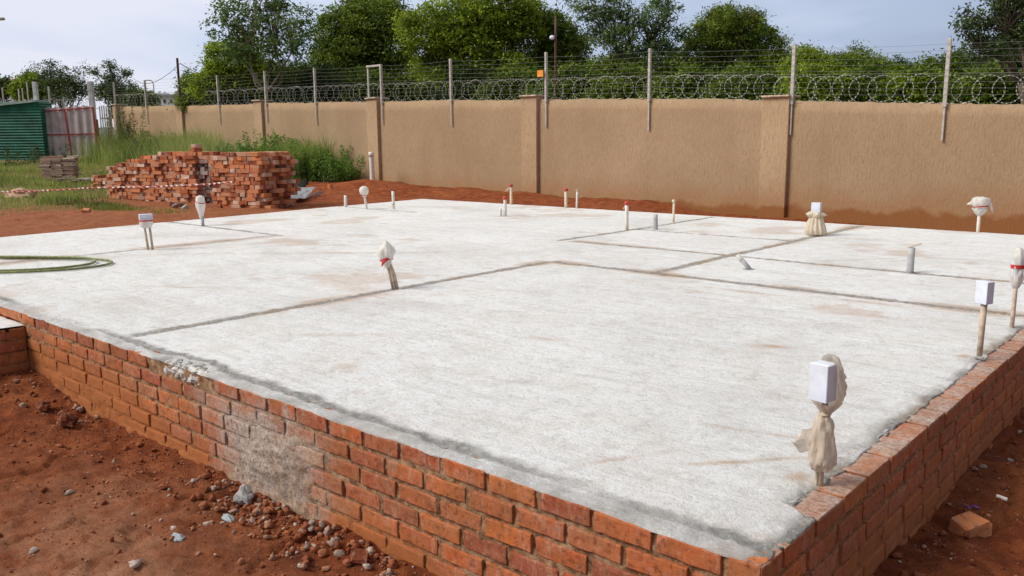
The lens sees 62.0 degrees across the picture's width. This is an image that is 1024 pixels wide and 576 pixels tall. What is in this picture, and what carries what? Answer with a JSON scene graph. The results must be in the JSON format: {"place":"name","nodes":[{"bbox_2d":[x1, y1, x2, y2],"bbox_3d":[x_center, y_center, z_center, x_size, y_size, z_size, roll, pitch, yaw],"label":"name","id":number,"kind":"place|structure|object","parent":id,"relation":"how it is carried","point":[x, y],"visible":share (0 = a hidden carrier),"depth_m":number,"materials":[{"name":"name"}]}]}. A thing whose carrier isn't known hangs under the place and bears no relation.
{"place":"outdoors","nodes":[
{"label":"outdoors","id":0,"kind":"place"},
{"bbox_2d":[0,0,1018,127],"label":"sky","id":1,"kind":"structure","parent":0,"point":[147,37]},
{"bbox_2d":[0,146,1023,575],"bbox_3d":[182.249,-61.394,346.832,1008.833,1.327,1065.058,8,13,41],"label":"ground","id":2,"kind":"structure","parent":0,"point":[36,474],"depth_m":4.00,"materials":[{"name":"soil"}]},
{"bbox_2d":[0,74,16,101],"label":"tree","id":3,"kind":"object","parent":2,"relation":"on","point":[7,80],"visible":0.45,"depth_m":69.36,"materials":[{"name":"green plant"}]},
{"bbox_2d":[0,316,28,373],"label":"porch foundation","id":4,"kind":"object","parent":2,"relation":"on","point":[13,351],"visible":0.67,"depth_m":5.87,"materials":[{"name":"brick"}]},
{"bbox_2d":[3,187,36,197],"bbox_3d":[-10.969,-2.093,19.107,0.930,0.316,0.677,8,13,41],"label":"sand heap","id":5,"kind":"object","parent":2,"relation":"on","point":[23,194],"visible":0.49,"depth_m":18.83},
{"bbox_2d":[0,100,51,159],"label":"garden shed","id":6,"kind":"structure","parent":2,"relation":"on","point":[22,124],"depth_m":30.87,"materials":[{"name":"green metal"}]},
{"bbox_2d":[40,104,96,155],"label":"sheet metal gate","id":7,"kind":"structure","parent":6,"relation":"attached to","point":[73,122],"depth_m":31.14,"materials":[{"name":"metal"}]},
{"bbox_2d":[4,66,56,105],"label":"bushy tree","id":8,"kind":"object","parent":2,"relation":"on","point":[20,81],"visible":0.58,"depth_m":41.56,"materials":[{"name":"green plant"}]},
{"bbox_2d":[32,82,38,99],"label":"post","id":9,"kind":"object","parent":2,"relation":"on","point":[35,91],"visible":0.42,"depth_m":31.15,"materials":[{"name":"concrete"}]},
{"bbox_2d":[2,143,71,166],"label":"shrub","id":10,"kind":"object","parent":2,"relation":"on","point":[18,153],"visible":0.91,"depth_m":30.00,"materials":[{"name":"green plant"}]},
{"bbox_2d":[35,400,50,412],"bbox_3d":[-2.902,0.737,5.267,0.088,0.080,0.088,-4,11,-20],"label":"soil lump","id":11,"kind":"object","parent":2,"relation":"on","point":[42,406],"visible":1,"depth_m":5.25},
{"bbox_2d":[28,58,94,157],"bbox_3d":[-19.023,-7.274,36.297,2.574,4.960,2.266,8,13,41],"label":"bent tree","id":12,"kind":"object","parent":2,"relation":"on","point":[65,85],"visible":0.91,"depth_m":35.89,"materials":[{"name":"green plant"}]},
{"bbox_2d":[57,412,78,428],"bbox_3d":[-2.621,0.779,5.009,0.149,0.101,0.098,6,12,31],"label":"soil lump","id":13,"kind":"object","parent":2,"relation":"on","point":[67,419],"visible":1,"depth_m":4.98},
{"bbox_2d":[54,177,90,182],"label":"broken planks","id":14,"kind":"object","parent":2,"relation":"on","point":[83,179],"visible":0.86,"depth_m":22.47,"materials":[{"name":"grey wood"}]},
{"bbox_2d":[87,81,97,141],"bbox_3d":[-15.527,-6.053,31.629,0.174,3.175,0.180,-1,10,0],"label":"post","id":15,"kind":"object","parent":2,"relation":"on","point":[91,94],"visible":0.46,"depth_m":31.38,"materials":[{"name":"concrete"}]},
{"bbox_2d":[96,105,112,151],"bbox_3d":[-15.223,-5.950,31.792,0.501,1.710,0.538,0,10,0],"label":"picket panel","id":16,"kind":"object","parent":2,"relation":"on","point":[102,118],"visible":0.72,"depth_m":31.88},
{"bbox_2d":[36,196,189,214],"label":"short grass","id":17,"kind":"structure","parent":2,"relation":"on","point":[104,206],"depth_m":16.11,"materials":[{"name":"plant"}]},
{"bbox_2d":[85,59,143,138],"bbox_3d":[-16.383,-7.038,35.206,2.043,4.831,2.025,8,13,41],"label":"bent tree","id":18,"kind":"object","parent":2,"relation":"on","point":[101,92],"visible":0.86,"depth_m":34.86,"materials":[{"name":"green plant"}]},
{"bbox_2d":[0,181,232,192],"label":"barrier tape","id":19,"kind":"object","parent":2,"relation":"on","point":[117,187],"visible":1,"depth_m":14.36,"materials":[{"name":"plastic"}]},
{"bbox_2d":[104,101,146,153],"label":"shrub","id":20,"kind":"object","parent":2,"relation":"on","point":[127,127],"visible":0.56,"depth_m":29.69,"materials":[{"name":"green plant"}]},
{"bbox_2d":[103,83,165,106],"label":"tree","id":21,"kind":"object","parent":2,"relation":"on","point":[139,100],"visible":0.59,"depth_m":59.69,"materials":[{"name":"green plant"}]},
{"bbox_2d":[126,129,178,158],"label":"shrub","id":22,"kind":"object","parent":2,"relation":"on","point":[136,139],"visible":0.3,"depth_m":27.59,"materials":[{"name":"green plant"}]},
{"bbox_2d":[0,157,331,214],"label":"grass","id":23,"kind":"structure","parent":2,"relation":"on","point":[27,186],"depth_m":21.57,"materials":[{"name":"plant"}]},
{"bbox_2d":[159,94,175,105],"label":"house","id":24,"kind":"structure","parent":2,"relation":"on","point":[170,97],"depth_m":129.05,"materials":[{"name":"white"}]},
{"bbox_2d":[171,532,184,541],"bbox_3d":[-1.387,1.038,3.537,0.050,0.040,0.069,-5,11,-25],"label":"stone","id":25,"kind":"object","parent":2,"relation":"on","point":[178,537],"visible":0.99,"depth_m":3.52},
{"bbox_2d":[172,63,198,134],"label":"tree","id":26,"kind":"object","parent":2,"relation":"on","point":[178,99],"visible":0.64,"depth_m":28.85,"materials":[{"name":"green plant"}]},
{"bbox_2d":[91,151,300,204],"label":"stacked bricks","id":27,"kind":"object","parent":2,"relation":"on","point":[178,164],"visible":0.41,"depth_m":17.16,"materials":[{"name":"brick"}]},
{"bbox_2d":[145,140,252,154],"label":"leafy weeds","id":28,"kind":"object","parent":2,"relation":"on","point":[183,145],"visible":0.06,"depth_m":25.50,"materials":[{"name":"green plant"}]},
{"bbox_2d":[166,64,233,110],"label":"bush","id":29,"kind":"object","parent":2,"relation":"on","point":[220,103],"visible":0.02,"depth_m":29.51,"materials":[{"name":"green plant"}]},
{"bbox_2d":[65,122,348,180],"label":"tall grass","id":30,"kind":"structure","parent":2,"relation":"on","point":[114,156],"depth_m":26.16,"materials":[{"name":"plant"}]},
{"bbox_2d":[221,514,233,522],"bbox_3d":[-1.253,1.016,3.762,0.090,0.034,0.037,8,13,41],"label":"stone","id":31,"kind":"object","parent":2,"relation":"on","point":[228,518],"visible":1,"depth_m":3.75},
{"bbox_2d":[233,484,253,504],"bbox_3d":[-1.259,0.976,4.015,0.103,0.106,0.084,6,12,31],"label":"stone","id":32,"kind":"object","parent":2,"relation":"on","point":[243,494],"visible":0.88,"depth_m":3.99,"materials":[{"name":"stone"}]},
{"bbox_2d":[178,33,321,105],"bbox_3d":[-8.649,-6.147,28.821,4.874,5.183,2.543,0,10,1],"label":"bushy tree","id":33,"kind":"object","parent":2,"relation":"on","point":[213,67],"visible":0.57,"depth_m":28.08,"materials":[{"name":"green plant"}]},
{"bbox_2d":[223,70,286,104],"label":"bush","id":34,"kind":"object","parent":2,"relation":"on","point":[240,101],"visible":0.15,"depth_m":28.45,"materials":[{"name":"green plant"}]},
{"bbox_2d":[199,0,328,102],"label":"loose tree","id":35,"kind":"object","parent":2,"relation":"on","point":[274,8],"visible":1,"depth_m":26.82,"materials":[{"name":"green plant"}]},
{"bbox_2d":[214,129,366,182],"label":"leafy weeds","id":36,"kind":"object","parent":2,"relation":"on","point":[340,170],"visible":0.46,"depth_m":22.58,"materials":[{"name":"green plant"}]},
{"bbox_2d":[289,187,315,198],"bbox_3d":[-4.529,-2.035,18.120,0.433,0.166,2.302,-2,10,-6],"label":"metal sheet","id":37,"kind":"object","parent":2,"relation":"on","point":[304,192],"visible":0.7,"depth_m":18.05,"materials":[{"name":"silver metal"}]},
{"bbox_2d":[297,180,308,186],"bbox_3d":[-5.535,-2.490,20.585,1.023,0.256,2.660,-1,10,-6],"label":"black plastic sheet","id":38,"kind":"object","parent":2,"relation":"on","point":[303,183],"visible":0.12,"depth_m":21.20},
{"bbox_2d":[273,61,366,102],"bbox_3d":[-6.195,-5.442,28.086,3.472,3.996,2.127,1,10,6],"label":"bush","id":39,"kind":"object","parent":2,"relation":"on","point":[300,98],"visible":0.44,"depth_m":27.52,"materials":[{"name":"green plant"}]},
{"bbox_2d":[308,62,409,101],"bbox_3d":[-5.072,-5.417,27.955,3.003,3.974,2.910,8,13,41],"label":"bush","id":40,"kind":"object","parent":2,"relation":"on","point":[356,76],"visible":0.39,"depth_m":27.54,"materials":[{"name":"green plant"}]},
{"bbox_2d":[350,548,367,564],"bbox_3d":[-0.606,1.066,3.366,0.070,0.044,0.071,12,36,-12],"label":"brick","id":41,"kind":"object","parent":2,"relation":"on","point":[358,556],"visible":0.94,"depth_m":3.35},
{"bbox_2d":[301,0,420,94],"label":"dense tree","id":42,"kind":"object","parent":2,"relation":"on","point":[353,37],"visible":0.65,"depth_m":29.19,"materials":[{"name":"green plant"}]},
{"bbox_2d":[368,152,374,179],"bbox_3d":[-3.581,-3.065,21.743,0.141,0.810,0.134,8,13,41],"label":"thick pipe","id":43,"kind":"object","parent":2,"relation":"on","point":[371,165],"visible":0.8,"depth_m":21.68,"materials":[{"name":"white plastic"}]},
{"bbox_2d":[378,64,436,101],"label":"bush","id":44,"kind":"object","parent":2,"relation":"on","point":[403,89],"visible":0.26,"depth_m":27.63,"materials":[{"name":"green plant"}]},
{"bbox_2d":[421,56,501,100],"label":"bush","id":45,"kind":"object","parent":2,"relation":"on","point":[457,94],"visible":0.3,"depth_m":25.65,"materials":[{"name":"green plant"}]},
{"bbox_2d":[389,0,552,94],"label":"bright tree","id":46,"kind":"object","parent":2,"relation":"on","point":[490,30],"visible":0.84,"depth_m":25.94,"materials":[{"name":"green plant"}]},
{"bbox_2d":[467,58,552,100],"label":"bush","id":47,"kind":"object","parent":2,"relation":"on","point":[507,90],"visible":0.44,"depth_m":24.84,"materials":[{"name":"green plant"}]},
{"bbox_2d":[0,374,1022,575],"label":"rubble","id":48,"kind":"object","parent":2,"relation":"on","point":[268,506],"visible":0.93,"depth_m":3.71,"materials":[{"name":"stone"}]},
{"bbox_2d":[0,199,1023,575],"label":"house foundation","id":49,"kind":"object","parent":2,"relation":"on","point":[484,389],"visible":0.91,"depth_m":4.54,"materials":[{"name":"concrete"}]},
{"bbox_2d":[0,255,112,273],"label":"garden hose","id":50,"kind":"object","parent":49,"relation":"on","point":[46,269],"visible":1,"depth_m":7.99,"materials":[{"name":"green rubber"}]},
{"bbox_2d":[138,214,153,249],"bbox_3d":[-3.947,-0.595,9.207,0.146,0.408,0.149,8,13,41],"label":"wrapped conduit box","id":51,"kind":"object","parent":49,"relation":"on","point":[145,221],"visible":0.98,"depth_m":9.16,"materials":[{"name":"plastic"}]},
{"bbox_2d":[195,195,205,225],"bbox_3d":[-4.301,-1.060,11.772,0.136,0.436,0.139,8,13,41],"label":"wrapped conduit box","id":52,"kind":"object","parent":49,"relation":"on","point":[200,202],"visible":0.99,"depth_m":11.72,"materials":[{"name":"grey plastic"}]},
{"bbox_2d":[359,186,368,208],"bbox_3d":[-2.488,-1.510,14.335,0.158,0.408,0.162,8,13,41],"label":"wrapped conduit box","id":53,"kind":"object","parent":49,"relation":"on","point":[364,191],"visible":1,"depth_m":14.27,"materials":[{"name":"white plastic"}]},
{"bbox_2d":[377,240,398,289],"bbox_3d":[-0.979,-0.170,6.667,0.153,0.408,0.137,8,13,41],"label":"wrapped conduit box","id":54,"kind":"object","parent":49,"relation":"on","point":[386,251],"visible":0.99,"depth_m":6.63,"materials":[{"name":"plastic"}]},
{"bbox_2d":[499,196,506,215],"bbox_3d":[-0.134,-1.226,12.868,0.126,0.319,0.068,-1,10,-3],"label":"conduit stub","id":55,"kind":"object","parent":49,"relation":"on","point":[504,205],"visible":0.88,"depth_m":12.86,"materials":[{"name":"white plastic"}]},
{"bbox_2d":[564,188,567,207],"bbox_3d":[0.904,-1.498,14.275,0.073,0.349,0.073,8,13,41],"label":"conduit stub","id":56,"kind":"object","parent":49,"relation":"on","point":[565,197],"visible":0.94,"depth_m":14.26,"materials":[{"name":"beige plastic"}]},
{"bbox_2d":[623,201,629,229],"bbox_3d":[1.462,-0.917,10.870,0.080,0.378,0.067,8,13,41],"label":"conduit stub","id":57,"kind":"object","parent":49,"relation":"on","point":[626,204],"visible":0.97,"depth_m":10.85,"materials":[{"name":"white plastic"}]},
{"bbox_2d":[653,214,657,229],"bbox_3d":[1.832,-0.833,10.859,0.063,0.212,0.056,-7,12,-33],"label":"conduit stub","id":58,"kind":"object","parent":49,"relation":"on","point":[655,221],"visible":0.91,"depth_m":10.84,"materials":[{"name":"grey plastic"}]},
{"bbox_2d":[735,254,753,269],"bbox_3d":[2.066,-0.220,7.552,0.177,0.174,0.087,1,10,6],"label":"leaning pipe","id":59,"kind":"object","parent":49,"relation":"on","point":[741,259],"visible":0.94,"depth_m":7.52,"materials":[{"name":"grey plastic"}]},
{"bbox_2d":[804,202,826,235],"bbox_3d":[3.574,-0.799,10.012,0.259,0.411,0.258,8,13,41],"label":"wrapped conduit box","id":60,"kind":"object","parent":49,"relation":"on","point":[815,225],"visible":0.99,"depth_m":9.95,"materials":[{"name":"plastic"}]},
{"bbox_2d":[791,354,846,486],"bbox_3d":[1.035,0.450,2.874,0.167,0.469,0.120,3,11,20],"label":"wrapped conduit box","id":61,"kind":"object","parent":49,"relation":"on","point":[827,389],"visible":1,"depth_m":2.84,"materials":[{"name":"plastic"}]},
{"bbox_2d":[906,243,921,273],"bbox_3d":[3.432,-0.247,7.279,0.109,0.275,0.058,4,11,25],"label":"grey pipe","id":62,"kind":"object","parent":49,"relation":"on","point":[910,260],"visible":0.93,"depth_m":7.27,"materials":[{"name":"plastic"}]},
{"bbox_2d":[967,197,992,232],"bbox_3d":[5.611,-0.874,10.229,0.212,0.450,0.217,-3,10,-16],"label":"wrapped conduit box","id":63,"kind":"object","parent":49,"relation":"on","point":[979,205],"visible":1,"depth_m":10.15,"materials":[{"name":"white plastic"}]},
{"bbox_2d":[973,280,994,359],"bbox_3d":[2.459,0.178,4.457,0.064,0.434,0.067,-5,11,-25],"label":"conduit box","id":64,"kind":"object","parent":49,"relation":"on","point":[984,293],"visible":0.98,"depth_m":4.44,"materials":[{"name":"plastic"}]},
{"bbox_2d":[1010,247,1023,327],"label":"wrapped conduit box","id":65,"kind":"object","parent":49,"relation":"on","point":[1017,270],"visible":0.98,"depth_m":5.14,"materials":[{"name":"plastic"}]},
{"bbox_2d":[0,185,1023,575],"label":"soil clods","id":66,"kind":"object","parent":2,"relation":"on","point":[284,527],"visible":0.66,"depth_m":4.18,"materials":[{"name":"soil"}]},
{"bbox_2d":[549,16,556,99],"bbox_3d":[0.903,-4.040,18.749,0.156,3.760,0.116,-6,11,-28],"label":"lamp pole","id":67,"kind":"object","parent":2,"relation":"on","point":[552,37],"visible":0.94,"depth_m":18.55,"materials":[{"name":"metal"}]},
{"bbox_2d":[525,4,598,79],"bbox_3d":[1.401,-6.295,27.732,2.827,5.694,2.676,8,13,41],"label":"dense tree","id":68,"kind":"object","parent":2,"relation":"on","point":[570,38],"visible":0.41,"depth_m":26.85,"materials":[{"name":"green plant"}]},
{"bbox_2d":[517,52,609,99],"bbox_3d":[1.697,-4.741,24.267,3.263,3.821,2.032,-3,10,-15],"label":"bush","id":69,"kind":"object","parent":2,"relation":"on","point":[568,86],"visible":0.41,"depth_m":23.75,"materials":[{"name":"green plant"}]},
{"bbox_2d":[110,95,1023,234],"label":"boundary wall","id":70,"kind":"structure","parent":2,"relation":"on","point":[895,164],"depth_m":16.32,"materials":[{"name":"paint"}]},
{"bbox_2d":[113,82,117,128],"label":"post","id":71,"kind":"object","parent":70,"relation":"attached to","point":[114,94],"visible":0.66,"depth_m":31.89,"materials":[{"name":"metal"}]},
{"bbox_2d":[107,41,1023,103],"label":"electric fence wires","id":72,"kind":"object","parent":71,"relation":"attached to","point":[637,77],"visible":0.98,"depth_m":16.35,"materials":[{"name":"metal"}]},
{"bbox_2d":[113,92,177,106],"bbox_3d":[-13.104,-6.751,30.561,5.390,0.582,0.216,8,13,41],"label":"razor wire coil","id":73,"kind":"object","parent":70,"relation":"on","point":[147,99],"visible":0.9,"depth_m":30.48,"materials":[{"name":"metal"}]},
{"bbox_2d":[143,81,147,123],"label":"fence post","id":74,"kind":"object","parent":70,"relation":"attached to","point":[145,92],"visible":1,"depth_m":30.42,"materials":[{"name":"metal"}]},
{"bbox_2d":[176,58,180,96],"bbox_3d":[-11.248,-6.506,28.840,0.050,2.489,0.066,8,13,41],"label":"utility pole","id":75,"kind":"object","parent":70,"relation":"attached to","point":[178,76],"visible":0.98,"depth_m":28.71,"materials":[{"name":"brown wood"}]},
{"bbox_2d":[216,75,220,123],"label":"fence post","id":76,"kind":"object","parent":70,"relation":"attached to","point":[217,86],"visible":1,"depth_m":27.21,"materials":[{"name":"metal"}]},
{"bbox_2d":[181,88,267,104],"bbox_3d":[-9.423,-6.119,27.389,5.390,0.577,0.214,8,13,41],"label":"razor wire coil","id":77,"kind":"object","parent":70,"relation":"on","point":[227,98],"visible":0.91,"depth_m":26.94,"materials":[{"name":"metal"}]},
{"bbox_2d":[263,71,267,122],"bbox_3d":[-7.370,-5.722,25.503,0.050,1.507,0.066,8,13,41],"label":"fence post","id":78,"kind":"object","parent":70,"relation":"attached to","point":[265,83],"visible":1,"depth_m":25.46,"materials":[{"name":"metal"}]},
{"bbox_2d":[313,68,316,123],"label":"fence post","id":79,"kind":"object","parent":70,"relation":"attached to","point":[314,81],"visible":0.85,"depth_m":23.85,"materials":[{"name":"metal"}]},
{"bbox_2d":[255,83,378,102],"bbox_3d":[-5.597,-5.480,24.098,5.799,0.626,0.275,8,13,41],"label":"razor wire coil","id":80,"kind":"object","parent":70,"relation":"on","point":[317,90],"visible":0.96,"depth_m":24.19,"materials":[{"name":"metal"}]},
{"bbox_2d":[366,64,382,123],"bbox_3d":[-3.577,-5.052,22.228,0.606,1.506,0.067,9,13,42],"label":"fence post","id":81,"kind":"object","parent":70,"relation":"attached to","point":[381,81],"visible":1,"depth_m":22.05,"materials":[{"name":"metal"}]},
{"bbox_2d":[449,59,452,125],"bbox_3d":[-1.458,-4.681,20.386,0.050,1.568,0.066,8,13,41],"label":"fence post","id":82,"kind":"object","parent":70,"relation":"attached to","point":[450,80],"visible":1,"depth_m":20.34,"materials":[{"name":"metal"}]},
{"bbox_2d":[370,78,540,100],"bbox_3d":[-1.568,-4.742,20.598,5.723,0.640,0.402,8,13,41],"label":"razor wire coil","id":83,"kind":"object","parent":70,"relation":"on","point":[461,88],"visible":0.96,"depth_m":20.22,"materials":[{"name":"metal"}]},
{"bbox_2d":[544,52,547,126],"bbox_3d":[0.743,-4.301,18.481,0.050,1.581,0.066,8,13,41],"label":"fence post","id":84,"kind":"object","parent":70,"relation":"attached to","point":[545,76],"visible":1,"depth_m":18.44,"materials":[{"name":"metal"}]},
{"bbox_2d":[647,48,651,129],"bbox_3d":[2.709,-3.912,16.787,0.050,1.571,0.066,8,13,41],"label":"fence post","id":85,"kind":"object","parent":70,"relation":"attached to","point":[649,72],"visible":1,"depth_m":16.73,"materials":[{"name":"metal"}]},
{"bbox_2d":[526,74,795,100],"bbox_3d":[2.651,-3.967,16.942,6.175,0.682,0.262,8,13,41],"label":"razor wire coil","id":86,"kind":"object","parent":70,"relation":"on","point":[660,83],"visible":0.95,"depth_m":16.65,"materials":[{"name":"metal"}]},
{"bbox_2d":[789,44,796,134],"bbox_3d":[4.910,-3.466,14.894,0.058,1.551,0.066,8,13,41],"label":"fence post","id":87,"kind":"object","parent":70,"relation":"attached to","point":[793,70],"visible":1,"depth_m":14.84,"materials":[{"name":"metal"}]},
{"bbox_2d":[773,72,1023,104],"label":"razor wire coil","id":88,"kind":"object","parent":70,"relation":"on","point":[903,87],"visible":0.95,"depth_m":13.77,"materials":[{"name":"metal"}]},
{"bbox_2d":[941,38,951,140],"bbox_3d":[6.775,-3.087,13.289,0.058,1.556,0.066,8,13,41],"label":"fence post","id":89,"kind":"object","parent":70,"relation":"attached to","point":[947,71],"visible":1,"depth_m":13.24,"materials":[{"name":"metal"}]},
{"bbox_2d":[575,60,670,98],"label":"bush","id":90,"kind":"object","parent":2,"relation":"on","point":[619,82],"visible":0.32,"depth_m":22.68,"materials":[{"name":"green plant"}]},
{"bbox_2d":[556,0,691,73],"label":"tree","id":91,"kind":"object","parent":2,"relation":"on","point":[614,31],"visible":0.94,"depth_m":23.84,"materials":[{"name":"green plant"}]},
{"bbox_2d":[579,44,709,83],"bbox_3d":[3.808,-5.213,25.640,4.882,4.250,2.007,0,10,1],"label":"tree","id":92,"kind":"object","parent":2,"relation":"on","point":[598,64],"visible":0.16,"depth_m":25.07,"materials":[{"name":"green plant"}]},
{"bbox_2d":[630,55,731,98],"bbox_3d":[4.534,-4.255,22.106,2.890,3.569,2.066,-1,10,-3],"label":"bush","id":93,"kind":"object","parent":2,"relation":"on","point":[690,86],"visible":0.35,"depth_m":21.76,"materials":[{"name":"green plant"}]},
{"bbox_2d":[689,0,764,70],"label":"round tree","id":94,"kind":"object","parent":2,"relation":"on","point":[749,17],"visible":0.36,"depth_m":24.62,"materials":[{"name":"green plant"}]},
{"bbox_2d":[676,0,794,78],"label":"round tree","id":95,"kind":"object","parent":2,"relation":"on","point":[756,41],"visible":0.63,"depth_m":24.52,"materials":[{"name":"green plant"}]},
{"bbox_2d":[686,59,789,99],"bbox_3d":[5.804,-3.979,21.071,2.459,3.362,2.342,8,13,41],"label":"bush","id":96,"kind":"object","parent":2,"relation":"on","point":[744,70],"visible":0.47,"depth_m":20.64,"materials":[{"name":"green plant"}]},
{"bbox_2d":[773,40,848,77],"bbox_3d":[8.449,-4.822,23.795,2.413,4.053,2.047,0,10,1],"label":"hedge tree","id":97,"kind":"object","parent":2,"relation":"on","point":[807,52],"visible":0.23,"depth_m":23.33,"materials":[{"name":"green plant"}]},
{"bbox_2d":[766,59,863,101],"bbox_3d":[7.172,-3.898,20.604,2.745,3.347,1.910,-1,10,-1],"label":"bush","id":98,"kind":"object","parent":2,"relation":"on","point":[785,83],"visible":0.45,"depth_m":20.14,"materials":[{"name":"green plant"}]},
{"bbox_2d":[820,56,910,102],"bbox_3d":[8.622,-3.940,20.570,2.494,3.416,2.218,8,13,41],"label":"bush","id":99,"kind":"object","parent":2,"relation":"on","point":[863,96],"visible":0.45,"depth_m":20.12,"materials":[{"name":"green plant"}]},
{"bbox_2d":[830,40,903,73],"bbox_3d":[10.047,-4.919,24.078,2.785,4.120,1.961,3,10,17],"label":"hedge tree","id":100,"kind":"object","parent":2,"relation":"on","point":[849,55],"visible":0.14,"depth_m":23.70,"materials":[{"name":"green plant"}]},
{"bbox_2d":[888,54,920,72],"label":"tree","id":101,"kind":"object","parent":2,"relation":"on","point":[906,61],"visible":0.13,"depth_m":35.81,"materials":[{"name":"green plant"}]},
{"bbox_2d":[856,59,958,103],"bbox_3d":[9.512,-3.774,20.158,2.815,3.219,1.956,-2,10,-9],"label":"bush","id":102,"kind":"object","parent":2,"relation":"on","point":[917,96],"visible":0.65,"depth_m":19.60,"materials":[{"name":"green plant"}]},
{"bbox_2d":[911,46,981,78],"bbox_3d":[11.713,-4.608,23.130,2.951,3.807,1.929,1,10,10],"label":"tree","id":103,"kind":"object","parent":2,"relation":"on","point":[955,62],"visible":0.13,"depth_m":22.60,"materials":[{"name":"green plant"}]},
{"bbox_2d":[948,511,991,537],"bbox_3d":[1.909,1.002,3.559,0.139,0.088,0.114,-7,15,-18],"label":"brick","id":104,"kind":"object","parent":2,"relation":"on","point":[974,525],"visible":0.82,"depth_m":3.53,"materials":[{"name":"brick"}]},
{"bbox_2d":[923,58,1023,103],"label":"bush","id":105,"kind":"object","parent":2,"relation":"on","point":[967,83],"visible":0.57,"depth_m":18.70,"materials":[{"name":"green plant"}]},
{"bbox_2d":[947,0,1023,104],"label":"loose tree","id":106,"kind":"object","parent":2,"relation":"on","point":[1007,18],"visible":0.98,"depth_m":17.44,"materials":[{"name":"green plant"}]},
{"bbox_2d":[957,31,1023,76],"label":"dense tree","id":107,"kind":"object","parent":2,"relation":"on","point":[1016,57],"visible":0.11,"depth_m":20.38,"materials":[{"name":"green plant"}]},
{"bbox_3d":[-4.737,-1.737,15.939,0.111,0.075,0.228,7,12,31],"label":"brick","id":108,"kind":"object","parent":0,"visible":0},
{"bbox_2d":[248,189,261,193],"bbox_3d":[-4.796,-1.803,15.890,0.226,0.076,0.108,3,9,21],"label":"brick","id":109,"kind":"object","parent":108,"relation":"on","point":[254,191],"visible":1,"depth_m":15.85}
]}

